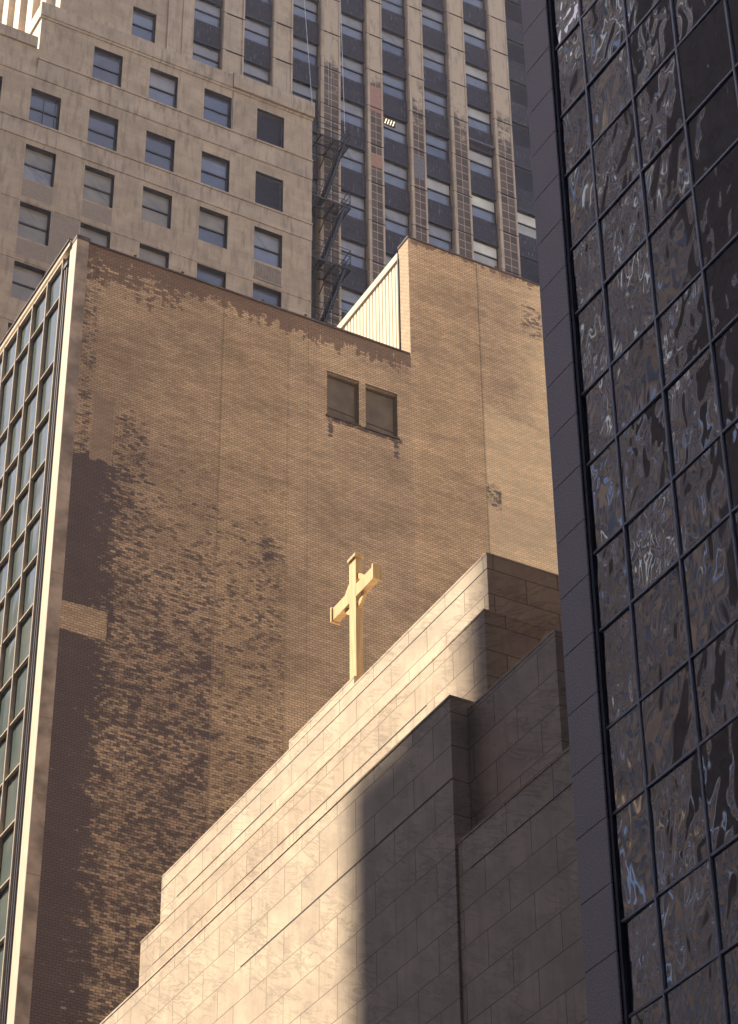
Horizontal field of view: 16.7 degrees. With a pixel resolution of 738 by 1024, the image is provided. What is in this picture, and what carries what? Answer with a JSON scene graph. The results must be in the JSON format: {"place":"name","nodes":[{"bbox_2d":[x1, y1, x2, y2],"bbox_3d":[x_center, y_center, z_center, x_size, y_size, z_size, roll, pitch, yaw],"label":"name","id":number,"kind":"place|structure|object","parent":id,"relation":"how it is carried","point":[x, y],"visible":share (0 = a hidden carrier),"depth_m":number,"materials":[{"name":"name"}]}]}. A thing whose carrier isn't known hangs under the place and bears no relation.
{"place":"outdoors","nodes":[
{"label":"outdoors","id":0,"kind":"place"},
{"bbox_2d":[0,0,538,341],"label":"skyscraper","id":1,"kind":"structure","parent":0,"point":[175,135],"depth_m":141.00,"materials":[{"name":"concrete"}]},
{"bbox_2d":[0,76,2,96],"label":"window","id":2,"kind":"structure","parent":1,"relation":"in","point":[1,77],"depth_m":131.67,"materials":[{"name":"paint"}]},
{"bbox_2d":[11,261,45,301],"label":"window","id":3,"kind":"structure","parent":1,"relation":"in","point":[26,278],"depth_m":125.22,"materials":[{"name":"glass"}]},
{"bbox_2d":[17,201,50,245],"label":"window","id":4,"kind":"structure","parent":1,"relation":"in","point":[34,222],"depth_m":127.56,"materials":[{"name":"glass"}]},
{"bbox_2d":[23,144,55,186],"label":"window","id":5,"kind":"structure","parent":1,"relation":"in","point":[39,164],"depth_m":129.98,"materials":[{"name":"glass"}]},
{"bbox_2d":[29,88,60,129],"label":"muntin window","id":6,"kind":"structure","parent":1,"relation":"in","point":[44,107],"depth_m":132.42,"materials":[{"name":"glass"}]},
{"bbox_2d":[80,222,110,247],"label":"window","id":7,"kind":"structure","parent":1,"relation":"in","point":[98,236],"depth_m":129.24,"materials":[{"name":"glass"}]},
{"bbox_2d":[83,165,114,207],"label":"window","id":8,"kind":"structure","parent":1,"relation":"in","point":[98,187],"depth_m":131.29,"materials":[{"name":"glass"}]},
{"bbox_2d":[87,109,118,150],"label":"window","id":9,"kind":"structure","parent":1,"relation":"in","point":[102,129],"depth_m":133.72,"materials":[{"name":"glass"}]},
{"bbox_2d":[92,46,122,86],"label":"window","id":10,"kind":"structure","parent":1,"relation":"in","point":[107,66],"depth_m":136.59,"materials":[{"name":"glass"}]},
{"bbox_2d":[132,6,155,42],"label":"flank window","id":11,"kind":"structure","parent":1,"relation":"in","point":[144,22],"depth_m":144.55,"materials":[{"name":"glass"}]},
{"bbox_2d":[139,243,168,267],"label":"window","id":12,"kind":"structure","parent":1,"relation":"in","point":[147,253],"depth_m":130.52,"materials":[{"name":"glass"}]},
{"bbox_2d":[141,186,171,228],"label":"window","id":13,"kind":"structure","parent":1,"relation":"in","point":[156,205],"depth_m":132.58,"materials":[{"name":"glass"}]},
{"bbox_2d":[145,130,174,171],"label":"window","id":14,"kind":"structure","parent":1,"relation":"in","point":[159,151],"depth_m":135.03,"materials":[{"name":"glass"}]},
{"bbox_2d":[149,67,177,107],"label":"window","id":15,"kind":"structure","parent":1,"relation":"in","point":[163,87],"depth_m":137.89,"materials":[{"name":"glass"}]},
{"bbox_2d":[192,42,219,68],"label":"bay window","id":16,"kind":"structure","parent":1,"relation":"in","point":[201,53],"depth_m":145.93,"materials":[{"name":"glass"}]},
{"bbox_2d":[194,0,220,27],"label":"bay window","id":17,"kind":"structure","parent":1,"relation":"in","point":[206,12],"depth_m":148.05,"materials":[{"name":"glass"}]},
{"bbox_2d":[197,263,225,287],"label":"window","id":18,"kind":"structure","parent":1,"relation":"in","point":[205,273],"depth_m":131.80,"materials":[{"name":"glass"}]},
{"bbox_2d":[198,206,227,248],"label":"window","id":19,"kind":"structure","parent":1,"relation":"in","point":[213,226],"depth_m":133.88,"materials":[{"name":"glass"}]},
{"bbox_2d":[201,151,229,191],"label":"window","id":20,"kind":"structure","parent":1,"relation":"in","point":[215,170],"depth_m":136.32,"materials":[{"name":"glass"}]},
{"bbox_2d":[203,88,231,128],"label":"window","id":21,"kind":"structure","parent":1,"relation":"in","point":[217,106],"depth_m":139.18,"materials":[{"name":"glass"}]},
{"bbox_2d":[243,61,269,84],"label":"window","id":22,"kind":"structure","parent":1,"relation":"in","point":[259,74],"depth_m":147.29,"materials":[{"name":"grey glass"}]},
{"bbox_2d":[244,18,270,47],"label":"window","id":23,"kind":"structure","parent":1,"relation":"in","point":[257,32],"depth_m":149.35,"materials":[{"name":"glass"}]},
{"bbox_2d":[253,283,280,306],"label":"window","id":24,"kind":"structure","parent":1,"relation":"in","point":[271,296],"depth_m":133.10,"materials":[{"name":"glass"}]},
{"bbox_2d":[254,226,281,268],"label":"window","id":25,"kind":"structure","parent":1,"relation":"in","point":[267,244],"depth_m":135.16,"materials":[{"name":"glass"}]},
{"bbox_2d":[255,171,282,211],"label":"louver window","id":26,"kind":"structure","parent":1,"relation":"in","point":[268,193],"depth_m":137.62,"materials":[{"name":"metal"}]},
{"bbox_2d":[257,108,283,148],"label":"louver window","id":27,"kind":"structure","parent":1,"relation":"in","point":[269,130],"depth_m":140.51,"materials":[{"name":"metal"}]},
{"bbox_2d":[292,81,317,110],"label":"bay window","id":28,"kind":"structure","parent":1,"relation":"in","point":[298,89],"depth_m":148.52,"materials":[{"name":"grey glass"}]},
{"bbox_2d":[293,37,317,65],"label":"window","id":29,"kind":"structure","parent":1,"relation":"in","point":[300,49],"depth_m":150.60,"materials":[{"name":"grey glass"}]},
{"bbox_2d":[293,0,317,22],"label":"window","id":30,"kind":"structure","parent":1,"relation":"in","point":[311,8],"depth_m":152.74,"materials":[{"name":"glass"}]},
{"bbox_2d":[304,0,311,99],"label":"rope","id":31,"kind":"object","parent":1,"relation":"hanging from","point":[308,52],"visible":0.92,"depth_m":148.96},
{"bbox_2d":[312,180,316,204],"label":"bay window","id":32,"kind":"structure","parent":1,"relation":"in","point":[314,191],"depth_m":144.30,"materials":[{"name":"glass"}]},
{"bbox_2d":[312,133,316,155],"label":"bay window","id":33,"kind":"structure","parent":1,"relation":"in","point":[312,133],"depth_m":146.28,"materials":[{"name":"glass"}]},
{"bbox_2d":[301,97,350,326],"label":"fire escape","id":34,"kind":"object","parent":1,"relation":"attached to","point":[329,244],"visible":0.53,"depth_m":141.60,"materials":[{"name":"black metal"}]},
{"bbox_2d":[327,0,328,89],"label":"rope","id":35,"kind":"object","parent":1,"relation":"hanging from","point":[328,62],"visible":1,"depth_m":148.91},
{"bbox_2d":[340,0,344,130],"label":"rope","id":36,"kind":"object","parent":1,"relation":"hanging from","point":[342,66],"visible":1,"depth_m":149.88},
{"bbox_2d":[341,287,361,312],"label":"window","id":37,"kind":"structure","parent":1,"relation":"in","point":[349,298],"depth_m":140.78,"materials":[{"name":"glass"}]},
{"bbox_2d":[340,13,362,40],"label":"window","id":38,"kind":"structure","parent":1,"relation":"in","point":[352,27],"depth_m":154.06,"materials":[{"name":"glass"}]},
{"bbox_2d":[340,55,363,84],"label":"window","id":39,"kind":"structure","parent":1,"relation":"in","point":[353,70],"depth_m":151.85,"materials":[{"name":"glass"}]},
{"bbox_2d":[341,99,363,128],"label":"window","id":40,"kind":"structure","parent":1,"relation":"in","point":[354,114],"depth_m":149.64,"materials":[{"name":"glass"}]},
{"bbox_2d":[341,190,364,220],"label":"window","id":41,"kind":"structure","parent":1,"relation":"in","point":[357,210],"depth_m":145.25,"materials":[{"name":"glass"}]},
{"bbox_2d":[341,144,364,173],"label":"window","id":42,"kind":"structure","parent":1,"relation":"in","point":[353,159],"depth_m":147.40,"materials":[{"name":"glass"}]},
{"bbox_2d":[341,238,365,269],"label":"window","id":43,"kind":"structure","parent":1,"relation":"in","point":[358,252],"depth_m":143.04,"materials":[{"name":"glass"}]},
{"bbox_2d":[383,118,394,127],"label":"ceiling light","id":44,"kind":"object","parent":1,"relation":"attached to","point":[388,122],"visible":1,"depth_m":150.75,"materials":[{"name":"beige"}]},
{"bbox_2d":[386,255,392,264],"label":"window","id":45,"kind":"structure","parent":1,"relation":"in","point":[388,258],"depth_m":144.23,"materials":[{"name":"glass"}]},
{"bbox_2d":[381,0,403,15],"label":"window","id":46,"kind":"structure","parent":1,"relation":"in","point":[396,6],"depth_m":157.25,"materials":[{"name":"glass"}]},
{"bbox_2d":[382,30,404,57],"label":"window","id":47,"kind":"structure","parent":1,"relation":"in","point":[392,43],"depth_m":155.19,"materials":[{"name":"grey glass"}]},
{"bbox_2d":[382,72,405,100],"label":"window","id":48,"kind":"structure","parent":1,"relation":"in","point":[393,86],"depth_m":152.97,"materials":[{"name":"glass"}]},
{"bbox_2d":[383,115,406,144],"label":"window","id":49,"kind":"structure","parent":1,"relation":"in","point":[399,133],"depth_m":150.71,"materials":[{"name":"glass"}]},
{"bbox_2d":[384,160,407,190],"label":"window","id":50,"kind":"structure","parent":1,"relation":"in","point":[395,175],"depth_m":148.55,"materials":[{"name":"glass"}]},
{"bbox_2d":[385,207,408,236],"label":"window","id":51,"kind":"structure","parent":1,"relation":"in","point":[395,221],"depth_m":146.32,"materials":[{"name":"glass"}]},
{"bbox_2d":[422,5,443,32],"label":"window","id":52,"kind":"structure","parent":1,"relation":"in","point":[431,18],"depth_m":158.56,"materials":[{"name":"glass"}]},
{"bbox_2d":[423,46,445,74],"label":"window","id":53,"kind":"structure","parent":1,"relation":"in","point":[434,60],"depth_m":156.33,"materials":[{"name":"glass"}]},
{"bbox_2d":[424,88,446,116],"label":"window","id":54,"kind":"structure","parent":1,"relation":"in","point":[434,102],"depth_m":154.13,"materials":[{"name":"glass"}]},
{"bbox_2d":[426,132,448,160],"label":"window","id":55,"kind":"structure","parent":1,"relation":"in","point":[436,146],"depth_m":151.89,"materials":[{"name":"glass"}]},
{"bbox_2d":[427,177,450,206],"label":"window","id":56,"kind":"structure","parent":1,"relation":"in","point":[438,191],"depth_m":149.68,"materials":[{"name":"glass"}]},
{"bbox_2d":[428,223,452,251],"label":"window","id":57,"kind":"structure","parent":1,"relation":"in","point":[440,237],"depth_m":147.50,"materials":[{"name":"glass"}]},
{"bbox_2d":[463,0,484,9],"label":"window","id":58,"kind":"structure","parent":1,"relation":"in","point":[478,3],"depth_m":161.76,"materials":[{"name":"glass"}]},
{"bbox_2d":[464,23,486,49],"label":"window","id":59,"kind":"structure","parent":1,"relation":"in","point":[475,36],"depth_m":159.76,"materials":[{"name":"glass"}]},
{"bbox_2d":[465,63,488,91],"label":"window","id":60,"kind":"structure","parent":1,"relation":"in","point":[476,77],"depth_m":157.55,"materials":[{"name":"glass"}]},
{"bbox_2d":[467,105,490,133],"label":"window","id":61,"kind":"structure","parent":1,"relation":"in","point":[480,120],"depth_m":155.34,"materials":[{"name":"glass"}]},
{"bbox_2d":[469,149,493,178],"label":"bay window","id":62,"kind":"structure","parent":1,"relation":"in","point":[480,163],"depth_m":153.12,"materials":[{"name":"glass"}]},
{"bbox_2d":[471,194,495,223],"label":"window","id":63,"kind":"structure","parent":1,"relation":"in","point":[482,208],"depth_m":150.89,"materials":[{"name":"glass"}]},
{"bbox_2d":[473,240,497,268],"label":"window","id":64,"kind":"structure","parent":1,"relation":"in","point":[483,253],"depth_m":148.73,"materials":[{"name":"grey glass"}]},
{"bbox_2d":[517,211,535,238],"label":"window","id":65,"kind":"structure","parent":1,"relation":"in","point":[526,223],"depth_m":152.07,"materials":[{"name":"grey glass"}]},
{"label":"ground","id":66,"kind":"structure","parent":0,"visible":0},
{"bbox_2d":[0,234,557,1023],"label":"brick building","id":67,"kind":"structure","parent":66,"relation":"on","point":[208,490],"depth_m":82.03,"materials":[{"name":"brown brick"}]},
{"bbox_2d":[326,371,360,426],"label":"window","id":68,"kind":"structure","parent":67,"relation":"in","point":[341,394],"depth_m":87.76,"materials":[{"name":"glass"}]},
{"bbox_2d":[365,383,399,439],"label":"window","id":69,"kind":"structure","parent":67,"relation":"in","point":[380,407],"depth_m":88.36,"materials":[{"name":"glass"}]},
{"bbox_2d":[100,552,587,1023],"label":"marble church","id":70,"kind":"structure","parent":66,"relation":"on","point":[388,836],"depth_m":50.38,"materials":[{"name":"stone"}]},
{"bbox_2d":[330,552,381,678],"bbox_3d":[-0.304,3.011,60.649,0.300,4.670,2.200,18,-40,-23],"label":"cross","id":71,"kind":"object","parent":70,"relation":"on","point":[350,603],"visible":0.9,"depth_m":60.92,"materials":[{"name":"beige paint"}]},
{"bbox_2d":[521,0,737,1023],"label":"glass tower","id":72,"kind":"structure","parent":66,"relation":"on","point":[633,116],"depth_m":43.60,"materials":[{"name":"black glass"}]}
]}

